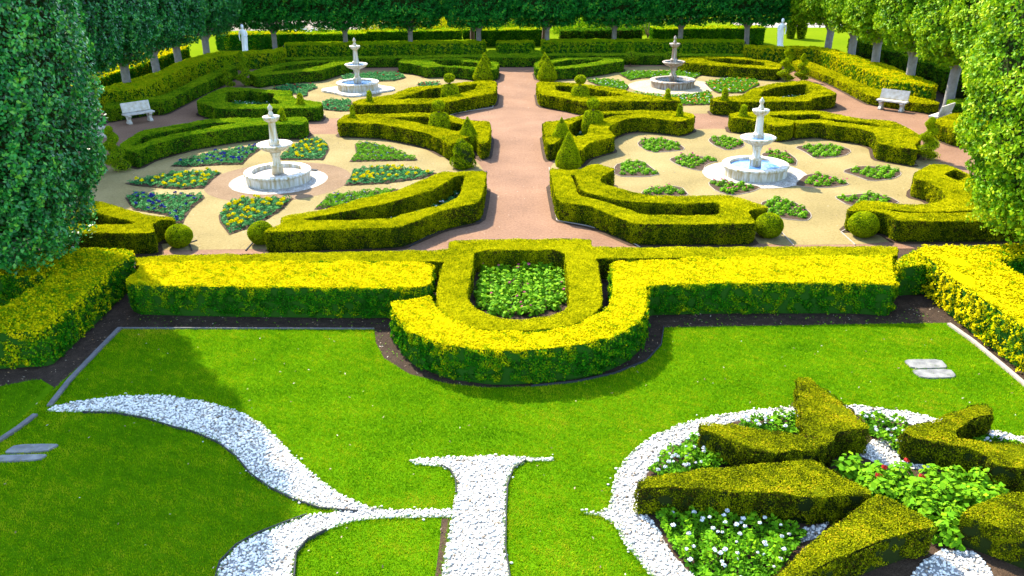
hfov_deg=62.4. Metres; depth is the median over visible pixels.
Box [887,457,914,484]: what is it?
flowering bush
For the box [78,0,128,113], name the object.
clipped tree
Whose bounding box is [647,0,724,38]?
clipped tree
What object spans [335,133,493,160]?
soil
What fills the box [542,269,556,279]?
bedding plant
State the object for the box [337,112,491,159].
box hedge
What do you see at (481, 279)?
bedding plant
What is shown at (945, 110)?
stone bench
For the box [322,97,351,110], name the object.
flower bed
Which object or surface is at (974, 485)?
flowering bush
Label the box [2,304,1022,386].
leaf litter
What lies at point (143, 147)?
box hedge
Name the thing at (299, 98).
cone topiary
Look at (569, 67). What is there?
box hedge
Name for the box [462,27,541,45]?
hedge
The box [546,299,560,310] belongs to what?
bedding plant
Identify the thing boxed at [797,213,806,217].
bedding plant
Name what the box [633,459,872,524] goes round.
star hedge
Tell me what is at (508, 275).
bedding plant
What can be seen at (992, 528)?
star hedge
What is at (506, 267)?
bedding plant
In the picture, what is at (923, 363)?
stone slab
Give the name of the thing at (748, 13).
clipped tree
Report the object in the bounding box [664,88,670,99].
cone topiary
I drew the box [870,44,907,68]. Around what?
hedge
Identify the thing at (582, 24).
shrub
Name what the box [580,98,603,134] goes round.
tiered topiary
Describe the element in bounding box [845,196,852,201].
bedding plant
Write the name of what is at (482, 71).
cone topiary
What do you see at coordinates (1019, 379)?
concrete edging
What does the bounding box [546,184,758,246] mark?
soil
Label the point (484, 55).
cone topiary
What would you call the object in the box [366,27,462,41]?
hedge
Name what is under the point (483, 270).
bedding plant
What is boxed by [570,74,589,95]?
tiered topiary
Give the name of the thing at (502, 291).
bedding plant
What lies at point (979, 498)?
flowering bush
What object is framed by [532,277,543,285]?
bedding plant
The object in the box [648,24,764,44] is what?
hedge
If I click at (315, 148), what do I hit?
flower bed
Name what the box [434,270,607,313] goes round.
soil
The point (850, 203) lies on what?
flower bed
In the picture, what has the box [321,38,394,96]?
fountain
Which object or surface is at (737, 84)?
flower bed
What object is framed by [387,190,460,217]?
flower bed
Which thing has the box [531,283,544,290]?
bedding plant
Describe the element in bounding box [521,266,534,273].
bedding plant
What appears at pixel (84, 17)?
clipped tree
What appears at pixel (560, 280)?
bedding plant
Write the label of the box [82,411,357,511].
metal edging
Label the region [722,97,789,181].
fountain
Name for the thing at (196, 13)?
clipped tree
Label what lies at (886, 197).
bedding plant
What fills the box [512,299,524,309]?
bedding plant
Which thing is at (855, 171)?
bedding plant
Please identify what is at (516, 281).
bedding plant
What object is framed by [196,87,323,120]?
box hedge
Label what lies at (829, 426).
star hedge
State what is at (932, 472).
flowering bush
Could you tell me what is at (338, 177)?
plaza disc
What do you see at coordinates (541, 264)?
bedding plant
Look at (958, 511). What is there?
flowering bush
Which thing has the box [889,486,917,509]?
flowering bush
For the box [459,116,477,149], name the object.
cone topiary
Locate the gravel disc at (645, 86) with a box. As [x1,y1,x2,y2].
[628,80,712,93]
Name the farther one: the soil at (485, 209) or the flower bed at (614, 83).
the flower bed at (614, 83)
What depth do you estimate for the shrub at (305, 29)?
69.24 m
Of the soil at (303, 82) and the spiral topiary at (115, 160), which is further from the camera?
the soil at (303, 82)
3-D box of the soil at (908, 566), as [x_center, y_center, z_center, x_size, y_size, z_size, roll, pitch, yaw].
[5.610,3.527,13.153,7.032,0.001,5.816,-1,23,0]
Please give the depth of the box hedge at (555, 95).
41.75 m
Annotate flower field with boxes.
[225,20,370,30]
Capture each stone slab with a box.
[0,454,45,462]
[5,444,57,453]
[905,359,946,368]
[913,369,955,378]
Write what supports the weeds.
on the mulch
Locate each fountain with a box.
[243,104,310,188]
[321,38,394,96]
[650,35,695,89]
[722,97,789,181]
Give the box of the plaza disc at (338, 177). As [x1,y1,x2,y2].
[204,162,350,199]
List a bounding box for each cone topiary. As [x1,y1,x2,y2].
[277,108,285,121]
[296,93,303,105]
[349,104,355,117]
[366,90,372,101]
[449,138,475,170]
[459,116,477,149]
[472,56,493,80]
[482,52,491,66]
[536,56,557,81]
[538,52,548,66]
[552,117,570,145]
[555,131,581,169]
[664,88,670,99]
[676,103,683,116]
[721,88,728,100]
[739,104,747,116]
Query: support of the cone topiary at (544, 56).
on the soil at (586, 77)
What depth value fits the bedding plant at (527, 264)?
22.44 m
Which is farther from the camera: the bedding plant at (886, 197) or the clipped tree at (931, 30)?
the clipped tree at (931, 30)
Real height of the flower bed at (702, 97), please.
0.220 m
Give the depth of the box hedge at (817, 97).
41.32 m
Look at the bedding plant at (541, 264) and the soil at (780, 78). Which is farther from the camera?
the soil at (780, 78)
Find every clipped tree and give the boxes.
[0,0,107,276]
[56,0,88,81]
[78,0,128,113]
[106,0,163,82]
[145,0,189,71]
[167,0,209,62]
[194,0,244,53]
[231,0,310,48]
[302,0,376,41]
[368,0,446,41]
[439,0,515,40]
[470,21,474,39]
[510,0,586,39]
[542,28,544,38]
[579,0,656,39]
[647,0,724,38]
[711,0,797,43]
[788,0,838,48]
[820,0,858,54]
[841,0,900,61]
[872,0,937,75]
[906,0,966,105]
[947,0,1006,93]
[953,0,1023,244]
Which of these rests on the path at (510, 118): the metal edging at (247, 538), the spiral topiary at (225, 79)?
the spiral topiary at (225, 79)
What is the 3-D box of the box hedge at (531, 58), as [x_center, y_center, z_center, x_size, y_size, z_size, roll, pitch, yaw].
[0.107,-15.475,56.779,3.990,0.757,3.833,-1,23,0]
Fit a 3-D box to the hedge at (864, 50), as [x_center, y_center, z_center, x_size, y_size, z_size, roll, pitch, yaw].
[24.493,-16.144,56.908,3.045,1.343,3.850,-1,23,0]
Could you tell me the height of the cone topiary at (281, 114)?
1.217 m
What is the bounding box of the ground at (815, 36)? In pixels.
[182,15,965,99]
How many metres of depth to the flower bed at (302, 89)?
48.49 m
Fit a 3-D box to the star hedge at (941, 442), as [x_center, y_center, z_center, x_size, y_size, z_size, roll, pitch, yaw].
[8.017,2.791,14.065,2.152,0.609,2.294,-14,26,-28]
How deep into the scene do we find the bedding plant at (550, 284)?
21.25 m
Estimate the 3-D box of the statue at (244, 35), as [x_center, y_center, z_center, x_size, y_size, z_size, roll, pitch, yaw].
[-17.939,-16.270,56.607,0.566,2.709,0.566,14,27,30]
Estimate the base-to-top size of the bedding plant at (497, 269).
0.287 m
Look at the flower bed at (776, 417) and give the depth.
15.42 m
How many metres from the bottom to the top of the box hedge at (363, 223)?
0.709 m
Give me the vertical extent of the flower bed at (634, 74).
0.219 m
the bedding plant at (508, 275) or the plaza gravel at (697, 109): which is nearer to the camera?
the bedding plant at (508, 275)
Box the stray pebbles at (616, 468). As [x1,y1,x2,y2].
[77,392,1018,573]
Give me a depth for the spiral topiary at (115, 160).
32.00 m
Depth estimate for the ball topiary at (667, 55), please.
54.30 m
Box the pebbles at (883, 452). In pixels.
[859,439,929,468]
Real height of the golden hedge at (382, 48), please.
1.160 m
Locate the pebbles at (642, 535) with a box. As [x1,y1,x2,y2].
[586,404,1023,575]
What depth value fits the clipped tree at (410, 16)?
58.06 m
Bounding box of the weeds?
[138,313,924,365]
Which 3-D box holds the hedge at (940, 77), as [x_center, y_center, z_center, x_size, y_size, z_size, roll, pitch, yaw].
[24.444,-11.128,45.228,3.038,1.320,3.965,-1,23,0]
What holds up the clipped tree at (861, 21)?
on the soil at (940, 97)
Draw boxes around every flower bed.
[125,167,220,188]
[125,190,204,223]
[172,143,259,166]
[219,194,292,234]
[232,101,270,104]
[272,83,317,96]
[280,136,328,159]
[315,187,397,208]
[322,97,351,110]
[341,71,405,80]
[345,164,434,184]
[349,140,416,161]
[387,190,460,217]
[418,81,440,85]
[588,77,628,89]
[614,160,658,176]
[619,69,700,79]
[632,90,712,104]
[637,138,684,152]
[641,186,687,196]
[647,431,727,474]
[655,504,807,575]
[670,155,716,170]
[705,76,759,92]
[708,136,744,149]
[708,180,760,194]
[738,408,799,434]
[761,198,811,220]
[762,151,796,165]
[796,144,850,158]
[796,174,848,187]
[835,193,898,205]
[844,166,900,180]
[858,410,910,453]
[968,430,1023,444]
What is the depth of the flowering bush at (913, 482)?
13.37 m
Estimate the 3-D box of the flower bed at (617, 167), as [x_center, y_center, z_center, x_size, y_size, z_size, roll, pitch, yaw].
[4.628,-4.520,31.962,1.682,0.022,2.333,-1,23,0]
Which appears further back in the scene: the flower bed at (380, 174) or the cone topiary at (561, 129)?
the cone topiary at (561, 129)
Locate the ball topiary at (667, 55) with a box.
[663,51,671,59]
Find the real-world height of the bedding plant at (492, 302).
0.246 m
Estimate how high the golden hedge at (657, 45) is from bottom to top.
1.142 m
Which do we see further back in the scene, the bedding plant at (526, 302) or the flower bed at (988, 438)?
the bedding plant at (526, 302)
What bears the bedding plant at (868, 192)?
on the flower bed at (850, 203)
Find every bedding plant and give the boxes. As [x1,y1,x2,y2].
[473,288,486,297]
[474,282,488,291]
[475,293,488,303]
[475,300,488,309]
[476,277,489,285]
[478,273,489,280]
[480,262,489,271]
[480,266,492,276]
[485,286,500,299]
[485,292,501,305]
[486,283,500,294]
[486,303,501,315]
[488,265,501,274]
[488,271,500,280]
[488,300,501,309]
[489,276,500,287]
[496,298,512,309]
[497,276,511,285]
[497,293,511,303]
[499,287,511,297]
[499,307,513,318]
[500,264,510,269]
[500,272,513,281]
[500,281,512,290]
[501,268,511,274]
[509,285,522,296]
[510,280,521,288]
[511,263,522,270]
[511,293,522,302]
[511,305,522,315]
[512,266,524,276]
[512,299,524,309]
[513,271,524,280]
[513,276,524,285]
[520,260,532,270]
[520,286,534,297]
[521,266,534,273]
[521,291,533,301]
[521,303,537,316]
[522,273,533,281]
[523,278,534,286]
[523,297,538,307]
[529,292,544,300]
[530,262,544,271]
[531,271,544,279]
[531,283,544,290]
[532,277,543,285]
[532,285,546,295]
[533,265,545,275]
[535,304,546,314]
[536,296,549,310]
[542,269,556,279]
[543,262,555,269]
[544,276,555,287]
[545,266,556,275]
[545,282,558,290]
[545,287,555,297]
[546,294,561,304]
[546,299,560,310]
[555,271,564,279]
[555,277,564,287]
[555,286,565,297]
[556,266,564,274]
[556,281,565,292]
[557,293,566,302]
[652,187,662,193]
[726,187,733,193]
[736,180,745,185]
[766,198,776,203]
[768,205,777,212]
[773,204,781,209]
[780,197,789,203]
[787,210,797,215]
[792,206,801,211]
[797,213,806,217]
[825,177,834,183]
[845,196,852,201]
[851,167,858,172]
[864,190,874,195]
[879,194,890,199]
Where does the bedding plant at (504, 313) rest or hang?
on the soil at (547, 312)
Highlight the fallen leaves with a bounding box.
[4,325,1015,574]
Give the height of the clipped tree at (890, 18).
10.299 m
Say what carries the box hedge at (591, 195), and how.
on the soil at (553, 216)
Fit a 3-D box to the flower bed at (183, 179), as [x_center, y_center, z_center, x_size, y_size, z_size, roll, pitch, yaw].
[-12.569,-4.085,31.161,3.172,0.237,2.487,-1,23,0]
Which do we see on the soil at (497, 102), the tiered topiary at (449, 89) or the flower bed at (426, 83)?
the tiered topiary at (449, 89)
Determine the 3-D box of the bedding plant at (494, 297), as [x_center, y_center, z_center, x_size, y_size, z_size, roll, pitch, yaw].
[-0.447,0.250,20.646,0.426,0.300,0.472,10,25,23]
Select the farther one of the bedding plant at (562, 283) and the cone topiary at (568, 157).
the cone topiary at (568, 157)
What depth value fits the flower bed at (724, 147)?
35.10 m
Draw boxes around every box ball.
[164,223,193,247]
[247,220,272,244]
[755,212,783,238]
[847,211,879,237]
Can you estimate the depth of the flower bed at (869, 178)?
30.82 m
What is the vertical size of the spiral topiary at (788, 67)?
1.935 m
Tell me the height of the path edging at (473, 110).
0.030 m
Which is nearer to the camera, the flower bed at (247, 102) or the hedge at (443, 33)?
the flower bed at (247, 102)
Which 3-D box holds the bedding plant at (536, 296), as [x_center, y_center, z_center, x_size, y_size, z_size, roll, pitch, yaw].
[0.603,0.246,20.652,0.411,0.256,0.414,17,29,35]
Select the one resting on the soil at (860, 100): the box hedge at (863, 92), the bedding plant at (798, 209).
the box hedge at (863, 92)
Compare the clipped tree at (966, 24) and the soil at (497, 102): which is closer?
the clipped tree at (966, 24)
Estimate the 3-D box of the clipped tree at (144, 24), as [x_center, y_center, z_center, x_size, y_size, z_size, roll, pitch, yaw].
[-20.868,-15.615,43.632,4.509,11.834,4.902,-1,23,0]
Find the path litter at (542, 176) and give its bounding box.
[155,81,903,245]
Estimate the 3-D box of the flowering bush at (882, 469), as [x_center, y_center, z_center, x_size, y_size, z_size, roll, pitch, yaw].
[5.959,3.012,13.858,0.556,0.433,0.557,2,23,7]
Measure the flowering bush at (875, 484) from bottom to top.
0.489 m
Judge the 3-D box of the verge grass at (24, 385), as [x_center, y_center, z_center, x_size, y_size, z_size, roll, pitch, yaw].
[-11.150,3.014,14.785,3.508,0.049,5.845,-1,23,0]
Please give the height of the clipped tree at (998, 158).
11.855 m
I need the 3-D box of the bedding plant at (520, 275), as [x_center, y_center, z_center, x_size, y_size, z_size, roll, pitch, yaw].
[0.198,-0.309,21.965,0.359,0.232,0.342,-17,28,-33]
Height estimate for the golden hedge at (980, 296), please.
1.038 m
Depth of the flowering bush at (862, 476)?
13.58 m
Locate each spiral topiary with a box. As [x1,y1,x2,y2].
[103,125,130,171]
[220,59,235,86]
[235,51,252,85]
[777,47,795,80]
[794,53,810,80]
[916,117,940,159]
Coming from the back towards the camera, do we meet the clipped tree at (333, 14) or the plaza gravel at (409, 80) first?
the clipped tree at (333, 14)
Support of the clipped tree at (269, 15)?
on the soil at (940, 97)
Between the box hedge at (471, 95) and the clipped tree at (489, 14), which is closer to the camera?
the box hedge at (471, 95)
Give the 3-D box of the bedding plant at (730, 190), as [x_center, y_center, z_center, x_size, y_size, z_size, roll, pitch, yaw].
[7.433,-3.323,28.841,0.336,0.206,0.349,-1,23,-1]
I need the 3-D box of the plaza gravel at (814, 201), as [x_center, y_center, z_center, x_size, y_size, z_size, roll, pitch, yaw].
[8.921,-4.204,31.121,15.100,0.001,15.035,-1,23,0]
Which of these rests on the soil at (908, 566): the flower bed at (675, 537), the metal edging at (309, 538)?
the flower bed at (675, 537)
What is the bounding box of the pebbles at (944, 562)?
[911,548,992,575]
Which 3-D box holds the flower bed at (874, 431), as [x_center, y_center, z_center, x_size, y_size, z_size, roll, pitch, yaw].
[6.793,2.532,15.123,0.860,0.271,1.308,-1,23,0]
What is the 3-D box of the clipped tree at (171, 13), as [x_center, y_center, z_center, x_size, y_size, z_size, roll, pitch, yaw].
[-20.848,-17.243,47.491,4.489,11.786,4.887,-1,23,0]
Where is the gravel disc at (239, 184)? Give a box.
[229,171,327,194]
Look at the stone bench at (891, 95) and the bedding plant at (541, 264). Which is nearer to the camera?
the bedding plant at (541, 264)
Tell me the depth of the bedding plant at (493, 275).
21.92 m
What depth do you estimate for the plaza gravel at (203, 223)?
30.64 m
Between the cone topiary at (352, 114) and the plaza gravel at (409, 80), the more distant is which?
the plaza gravel at (409, 80)
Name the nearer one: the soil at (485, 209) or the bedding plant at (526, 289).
the bedding plant at (526, 289)
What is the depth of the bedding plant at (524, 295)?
20.61 m
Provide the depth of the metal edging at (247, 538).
12.79 m
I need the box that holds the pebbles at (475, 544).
[46,394,553,575]
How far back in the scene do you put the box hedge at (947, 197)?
24.85 m
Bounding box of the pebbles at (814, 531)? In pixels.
[801,522,828,542]
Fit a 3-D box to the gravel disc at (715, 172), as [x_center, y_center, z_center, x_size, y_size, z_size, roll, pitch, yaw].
[8.921,-4.202,31.086,3.760,0.001,3.760,-1,23,0]
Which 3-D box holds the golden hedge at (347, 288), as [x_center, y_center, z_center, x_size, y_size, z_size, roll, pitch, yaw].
[-5.579,0.002,20.629,7.538,0.889,1.980,-1,23,0]
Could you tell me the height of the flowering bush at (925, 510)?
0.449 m
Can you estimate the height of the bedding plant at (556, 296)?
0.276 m
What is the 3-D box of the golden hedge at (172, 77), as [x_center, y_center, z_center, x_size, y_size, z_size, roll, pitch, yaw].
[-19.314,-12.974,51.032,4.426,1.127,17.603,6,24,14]
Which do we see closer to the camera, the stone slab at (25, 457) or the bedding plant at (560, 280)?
the stone slab at (25, 457)
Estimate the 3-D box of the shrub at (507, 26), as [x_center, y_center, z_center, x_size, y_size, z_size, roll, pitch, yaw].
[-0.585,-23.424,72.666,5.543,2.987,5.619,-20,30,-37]
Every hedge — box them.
[0,247,136,368]
[46,200,175,253]
[71,45,190,106]
[96,46,286,110]
[105,65,237,121]
[120,116,309,167]
[125,259,436,318]
[135,238,898,333]
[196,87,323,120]
[214,30,304,49]
[249,59,353,87]
[263,170,486,252]
[284,39,486,57]
[285,54,488,67]
[302,31,366,41]
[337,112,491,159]
[352,80,497,114]
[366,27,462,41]
[389,254,899,384]
[398,58,499,80]
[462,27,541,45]
[486,49,542,66]
[495,39,535,53]
[534,57,624,79]
[535,81,680,114]
[540,38,744,53]
[542,52,743,64]
[542,110,695,165]
[549,164,767,244]
[558,27,642,38]
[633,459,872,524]
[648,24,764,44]
[677,56,781,79]
[696,376,870,467]
[710,80,836,114]
[728,110,920,165]
[743,44,937,100]
[772,493,937,575]
[792,59,939,112]
[844,164,1023,241]
[846,36,890,59]
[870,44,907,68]
[893,243,1023,295]
[896,402,1023,494]
[898,54,943,80]
[913,244,1023,372]
[930,64,977,98]
[934,113,988,149]
[946,99,971,112]
[955,491,1023,568]
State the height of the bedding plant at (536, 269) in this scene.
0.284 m
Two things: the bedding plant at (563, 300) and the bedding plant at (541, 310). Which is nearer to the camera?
the bedding plant at (541, 310)
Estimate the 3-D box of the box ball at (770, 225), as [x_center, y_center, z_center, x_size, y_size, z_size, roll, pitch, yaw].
[7.532,-1.842,24.766,0.859,0.772,0.848,-1,23,0]
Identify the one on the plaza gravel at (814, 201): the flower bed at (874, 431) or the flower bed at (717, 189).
the flower bed at (717, 189)
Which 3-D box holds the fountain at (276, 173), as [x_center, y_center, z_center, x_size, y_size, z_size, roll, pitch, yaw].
[-8.564,-5.228,30.423,2.412,2.800,2.412,-1,23,0]
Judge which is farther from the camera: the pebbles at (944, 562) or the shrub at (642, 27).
the shrub at (642, 27)
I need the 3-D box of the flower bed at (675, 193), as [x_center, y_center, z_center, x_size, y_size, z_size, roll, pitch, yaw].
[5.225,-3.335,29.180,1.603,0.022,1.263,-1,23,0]
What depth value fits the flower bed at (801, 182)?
29.79 m
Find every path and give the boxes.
[24,65,1007,255]
[732,23,840,26]
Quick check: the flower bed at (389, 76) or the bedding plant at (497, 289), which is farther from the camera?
the flower bed at (389, 76)
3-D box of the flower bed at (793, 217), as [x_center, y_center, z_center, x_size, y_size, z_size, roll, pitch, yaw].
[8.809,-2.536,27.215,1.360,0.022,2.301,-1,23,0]
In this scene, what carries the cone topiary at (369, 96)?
on the soil at (497, 102)
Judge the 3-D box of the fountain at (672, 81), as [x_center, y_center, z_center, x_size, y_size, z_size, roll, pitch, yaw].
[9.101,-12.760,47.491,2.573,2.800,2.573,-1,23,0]
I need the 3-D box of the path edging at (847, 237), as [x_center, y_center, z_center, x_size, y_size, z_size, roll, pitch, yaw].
[9.852,-1.536,24.841,0.292,0.030,1.486,5,24,12]
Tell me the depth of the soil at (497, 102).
43.49 m
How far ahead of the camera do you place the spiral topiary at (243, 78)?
49.17 m
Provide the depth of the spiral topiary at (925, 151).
32.21 m
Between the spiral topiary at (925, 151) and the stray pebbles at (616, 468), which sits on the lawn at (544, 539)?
the stray pebbles at (616, 468)
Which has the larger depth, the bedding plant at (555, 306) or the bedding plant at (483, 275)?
the bedding plant at (483, 275)
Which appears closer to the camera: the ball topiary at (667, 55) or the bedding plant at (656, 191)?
the bedding plant at (656, 191)
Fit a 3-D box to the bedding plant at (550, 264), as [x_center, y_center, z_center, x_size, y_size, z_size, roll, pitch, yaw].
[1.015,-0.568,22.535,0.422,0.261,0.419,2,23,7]
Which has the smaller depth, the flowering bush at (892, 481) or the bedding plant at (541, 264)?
the flowering bush at (892, 481)
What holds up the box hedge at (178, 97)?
on the soil at (175, 109)
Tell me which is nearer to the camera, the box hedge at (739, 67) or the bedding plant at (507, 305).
the bedding plant at (507, 305)
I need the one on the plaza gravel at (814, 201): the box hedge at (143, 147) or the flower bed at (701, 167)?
the flower bed at (701, 167)
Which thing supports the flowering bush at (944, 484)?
on the soil at (908, 566)
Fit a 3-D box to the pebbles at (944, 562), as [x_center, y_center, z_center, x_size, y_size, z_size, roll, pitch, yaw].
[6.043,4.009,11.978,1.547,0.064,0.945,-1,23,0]
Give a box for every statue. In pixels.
[238,24,247,50]
[777,18,786,46]
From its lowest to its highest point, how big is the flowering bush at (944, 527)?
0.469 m
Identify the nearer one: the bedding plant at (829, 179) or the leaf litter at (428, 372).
the leaf litter at (428, 372)
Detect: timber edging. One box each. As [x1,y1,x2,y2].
[0,413,37,442]
[47,327,121,406]
[122,327,373,329]
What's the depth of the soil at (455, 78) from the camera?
51.78 m
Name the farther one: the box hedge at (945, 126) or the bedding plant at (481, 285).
the box hedge at (945, 126)
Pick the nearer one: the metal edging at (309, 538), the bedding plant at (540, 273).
the metal edging at (309, 538)
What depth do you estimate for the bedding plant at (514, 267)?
22.46 m
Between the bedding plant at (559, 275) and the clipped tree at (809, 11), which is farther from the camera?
the clipped tree at (809, 11)
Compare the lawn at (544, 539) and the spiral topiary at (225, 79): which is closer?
the lawn at (544, 539)
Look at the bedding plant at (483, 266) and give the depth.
22.49 m
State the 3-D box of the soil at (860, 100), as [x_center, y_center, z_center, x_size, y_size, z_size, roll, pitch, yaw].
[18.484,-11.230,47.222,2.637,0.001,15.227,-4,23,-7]
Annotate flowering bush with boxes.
[830,451,866,481]
[855,467,884,489]
[859,473,897,500]
[860,459,891,479]
[883,472,905,495]
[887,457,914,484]
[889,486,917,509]
[901,473,938,500]
[905,496,943,521]
[916,463,945,483]
[917,486,949,513]
[928,474,962,504]
[930,511,965,550]
[936,501,965,527]
[941,464,969,488]
[945,484,977,509]
[957,481,989,504]
[965,466,999,490]
[970,486,1002,508]
[984,482,1009,498]
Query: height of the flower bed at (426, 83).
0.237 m
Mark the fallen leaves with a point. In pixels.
(450, 441)
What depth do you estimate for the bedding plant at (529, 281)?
21.55 m
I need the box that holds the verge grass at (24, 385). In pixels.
[0,378,46,431]
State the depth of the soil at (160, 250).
24.21 m
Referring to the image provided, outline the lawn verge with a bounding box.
[0,380,53,435]
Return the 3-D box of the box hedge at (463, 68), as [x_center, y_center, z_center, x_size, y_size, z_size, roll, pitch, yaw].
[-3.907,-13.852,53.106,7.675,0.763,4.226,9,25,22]
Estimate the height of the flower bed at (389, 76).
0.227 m
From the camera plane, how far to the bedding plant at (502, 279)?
21.59 m
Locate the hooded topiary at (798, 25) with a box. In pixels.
[785,16,808,38]
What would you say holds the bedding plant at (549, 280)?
on the soil at (547, 312)
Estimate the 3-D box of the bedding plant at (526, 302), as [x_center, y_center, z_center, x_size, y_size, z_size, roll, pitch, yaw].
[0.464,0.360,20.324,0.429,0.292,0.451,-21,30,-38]
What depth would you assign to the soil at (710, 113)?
41.42 m
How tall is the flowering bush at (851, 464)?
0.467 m
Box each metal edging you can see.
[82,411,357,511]
[215,513,306,575]
[293,528,326,575]
[441,464,456,492]
[505,459,526,575]
[531,326,663,386]
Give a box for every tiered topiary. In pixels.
[428,100,450,129]
[440,73,458,97]
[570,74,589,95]
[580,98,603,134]
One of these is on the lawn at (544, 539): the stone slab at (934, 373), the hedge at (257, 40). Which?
the stone slab at (934, 373)
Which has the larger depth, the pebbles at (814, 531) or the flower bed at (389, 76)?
the flower bed at (389, 76)
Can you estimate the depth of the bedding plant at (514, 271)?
22.12 m
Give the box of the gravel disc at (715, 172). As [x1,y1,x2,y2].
[702,162,806,187]
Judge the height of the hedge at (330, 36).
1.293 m
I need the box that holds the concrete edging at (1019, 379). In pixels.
[947,323,1023,386]
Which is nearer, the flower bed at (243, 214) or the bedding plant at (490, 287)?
the bedding plant at (490, 287)
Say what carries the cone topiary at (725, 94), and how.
on the soil at (710, 113)
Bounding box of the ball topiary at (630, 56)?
[624,50,637,66]
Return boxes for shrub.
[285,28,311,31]
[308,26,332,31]
[355,16,403,31]
[417,17,467,30]
[484,18,531,27]
[549,17,609,33]
[602,18,652,33]
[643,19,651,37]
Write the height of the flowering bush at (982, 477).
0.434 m
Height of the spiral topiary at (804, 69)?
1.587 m
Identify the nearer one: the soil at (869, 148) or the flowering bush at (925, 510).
the flowering bush at (925, 510)
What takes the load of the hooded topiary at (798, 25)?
on the ground at (815, 36)
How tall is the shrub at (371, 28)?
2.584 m
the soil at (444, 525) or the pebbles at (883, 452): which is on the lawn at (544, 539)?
the soil at (444, 525)
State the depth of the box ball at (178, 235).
24.34 m
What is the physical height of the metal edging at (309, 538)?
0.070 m
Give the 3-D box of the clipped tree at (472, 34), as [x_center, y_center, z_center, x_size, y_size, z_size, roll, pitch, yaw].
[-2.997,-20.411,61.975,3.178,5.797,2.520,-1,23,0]
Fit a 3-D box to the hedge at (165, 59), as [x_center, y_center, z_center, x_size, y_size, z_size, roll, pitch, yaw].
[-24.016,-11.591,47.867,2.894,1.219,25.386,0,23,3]
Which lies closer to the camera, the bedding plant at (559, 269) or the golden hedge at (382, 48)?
the bedding plant at (559, 269)
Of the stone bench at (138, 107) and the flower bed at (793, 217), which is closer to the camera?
the flower bed at (793, 217)
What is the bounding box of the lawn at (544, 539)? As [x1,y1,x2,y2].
[0,323,1023,575]
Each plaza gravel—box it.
[69,134,482,249]
[238,70,472,117]
[548,66,793,113]
[549,129,941,244]
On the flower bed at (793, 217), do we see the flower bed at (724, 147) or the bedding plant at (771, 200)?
the bedding plant at (771, 200)
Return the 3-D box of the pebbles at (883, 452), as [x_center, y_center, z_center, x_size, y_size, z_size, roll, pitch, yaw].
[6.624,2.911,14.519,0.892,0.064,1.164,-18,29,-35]
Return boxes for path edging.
[409,171,486,246]
[451,105,493,114]
[549,167,639,246]
[841,229,855,244]
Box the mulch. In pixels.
[0,254,1023,389]
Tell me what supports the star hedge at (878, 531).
on the soil at (908, 566)
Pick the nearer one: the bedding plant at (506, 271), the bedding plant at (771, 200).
the bedding plant at (506, 271)
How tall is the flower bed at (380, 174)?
0.237 m
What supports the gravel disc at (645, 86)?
on the plaza gravel at (697, 109)
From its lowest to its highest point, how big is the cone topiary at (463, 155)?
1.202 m
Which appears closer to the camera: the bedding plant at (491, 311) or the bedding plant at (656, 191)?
the bedding plant at (491, 311)
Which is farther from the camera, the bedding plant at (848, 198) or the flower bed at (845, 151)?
the flower bed at (845, 151)
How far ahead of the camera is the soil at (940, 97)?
41.44 m
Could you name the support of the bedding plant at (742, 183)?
on the flower bed at (717, 189)
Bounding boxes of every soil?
[77,91,982,260]
[105,79,236,122]
[130,132,311,168]
[133,240,166,255]
[196,112,325,121]
[250,72,352,87]
[263,188,490,254]
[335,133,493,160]
[397,70,500,80]
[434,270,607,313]
[435,518,451,575]
[453,94,498,114]
[481,275,555,320]
[533,69,624,79]
[534,94,582,114]
[540,128,695,166]
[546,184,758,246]
[646,415,1023,575]
[676,69,781,80]
[707,105,836,115]
[725,127,920,166]
[794,71,938,113]
[839,189,1022,243]
[935,139,964,148]
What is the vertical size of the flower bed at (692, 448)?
0.275 m
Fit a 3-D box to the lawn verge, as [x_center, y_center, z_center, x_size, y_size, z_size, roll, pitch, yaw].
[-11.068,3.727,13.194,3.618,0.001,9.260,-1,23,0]
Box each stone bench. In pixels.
[90,122,106,137]
[120,100,154,124]
[876,88,909,111]
[928,102,955,118]
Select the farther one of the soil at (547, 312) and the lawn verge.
the soil at (547, 312)
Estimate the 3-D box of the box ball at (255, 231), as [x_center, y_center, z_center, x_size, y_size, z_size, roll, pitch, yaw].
[-7.348,-1.625,24.741,0.799,0.719,0.801,-1,23,0]
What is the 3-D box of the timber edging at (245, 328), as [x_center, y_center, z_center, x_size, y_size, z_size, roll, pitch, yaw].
[-6.130,0.934,19.522,5.933,0.040,0.044,0,23,2]
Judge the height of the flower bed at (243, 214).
0.234 m
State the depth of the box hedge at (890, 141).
35.64 m
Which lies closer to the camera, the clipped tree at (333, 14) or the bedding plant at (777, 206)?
the bedding plant at (777, 206)
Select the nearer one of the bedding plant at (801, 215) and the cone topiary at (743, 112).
the bedding plant at (801, 215)
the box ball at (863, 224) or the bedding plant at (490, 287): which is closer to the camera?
the bedding plant at (490, 287)
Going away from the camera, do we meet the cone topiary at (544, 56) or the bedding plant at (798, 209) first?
the bedding plant at (798, 209)
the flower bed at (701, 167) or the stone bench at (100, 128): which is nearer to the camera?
the flower bed at (701, 167)
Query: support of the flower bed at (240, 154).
on the plaza gravel at (203, 223)
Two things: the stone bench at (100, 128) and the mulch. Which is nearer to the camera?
the mulch

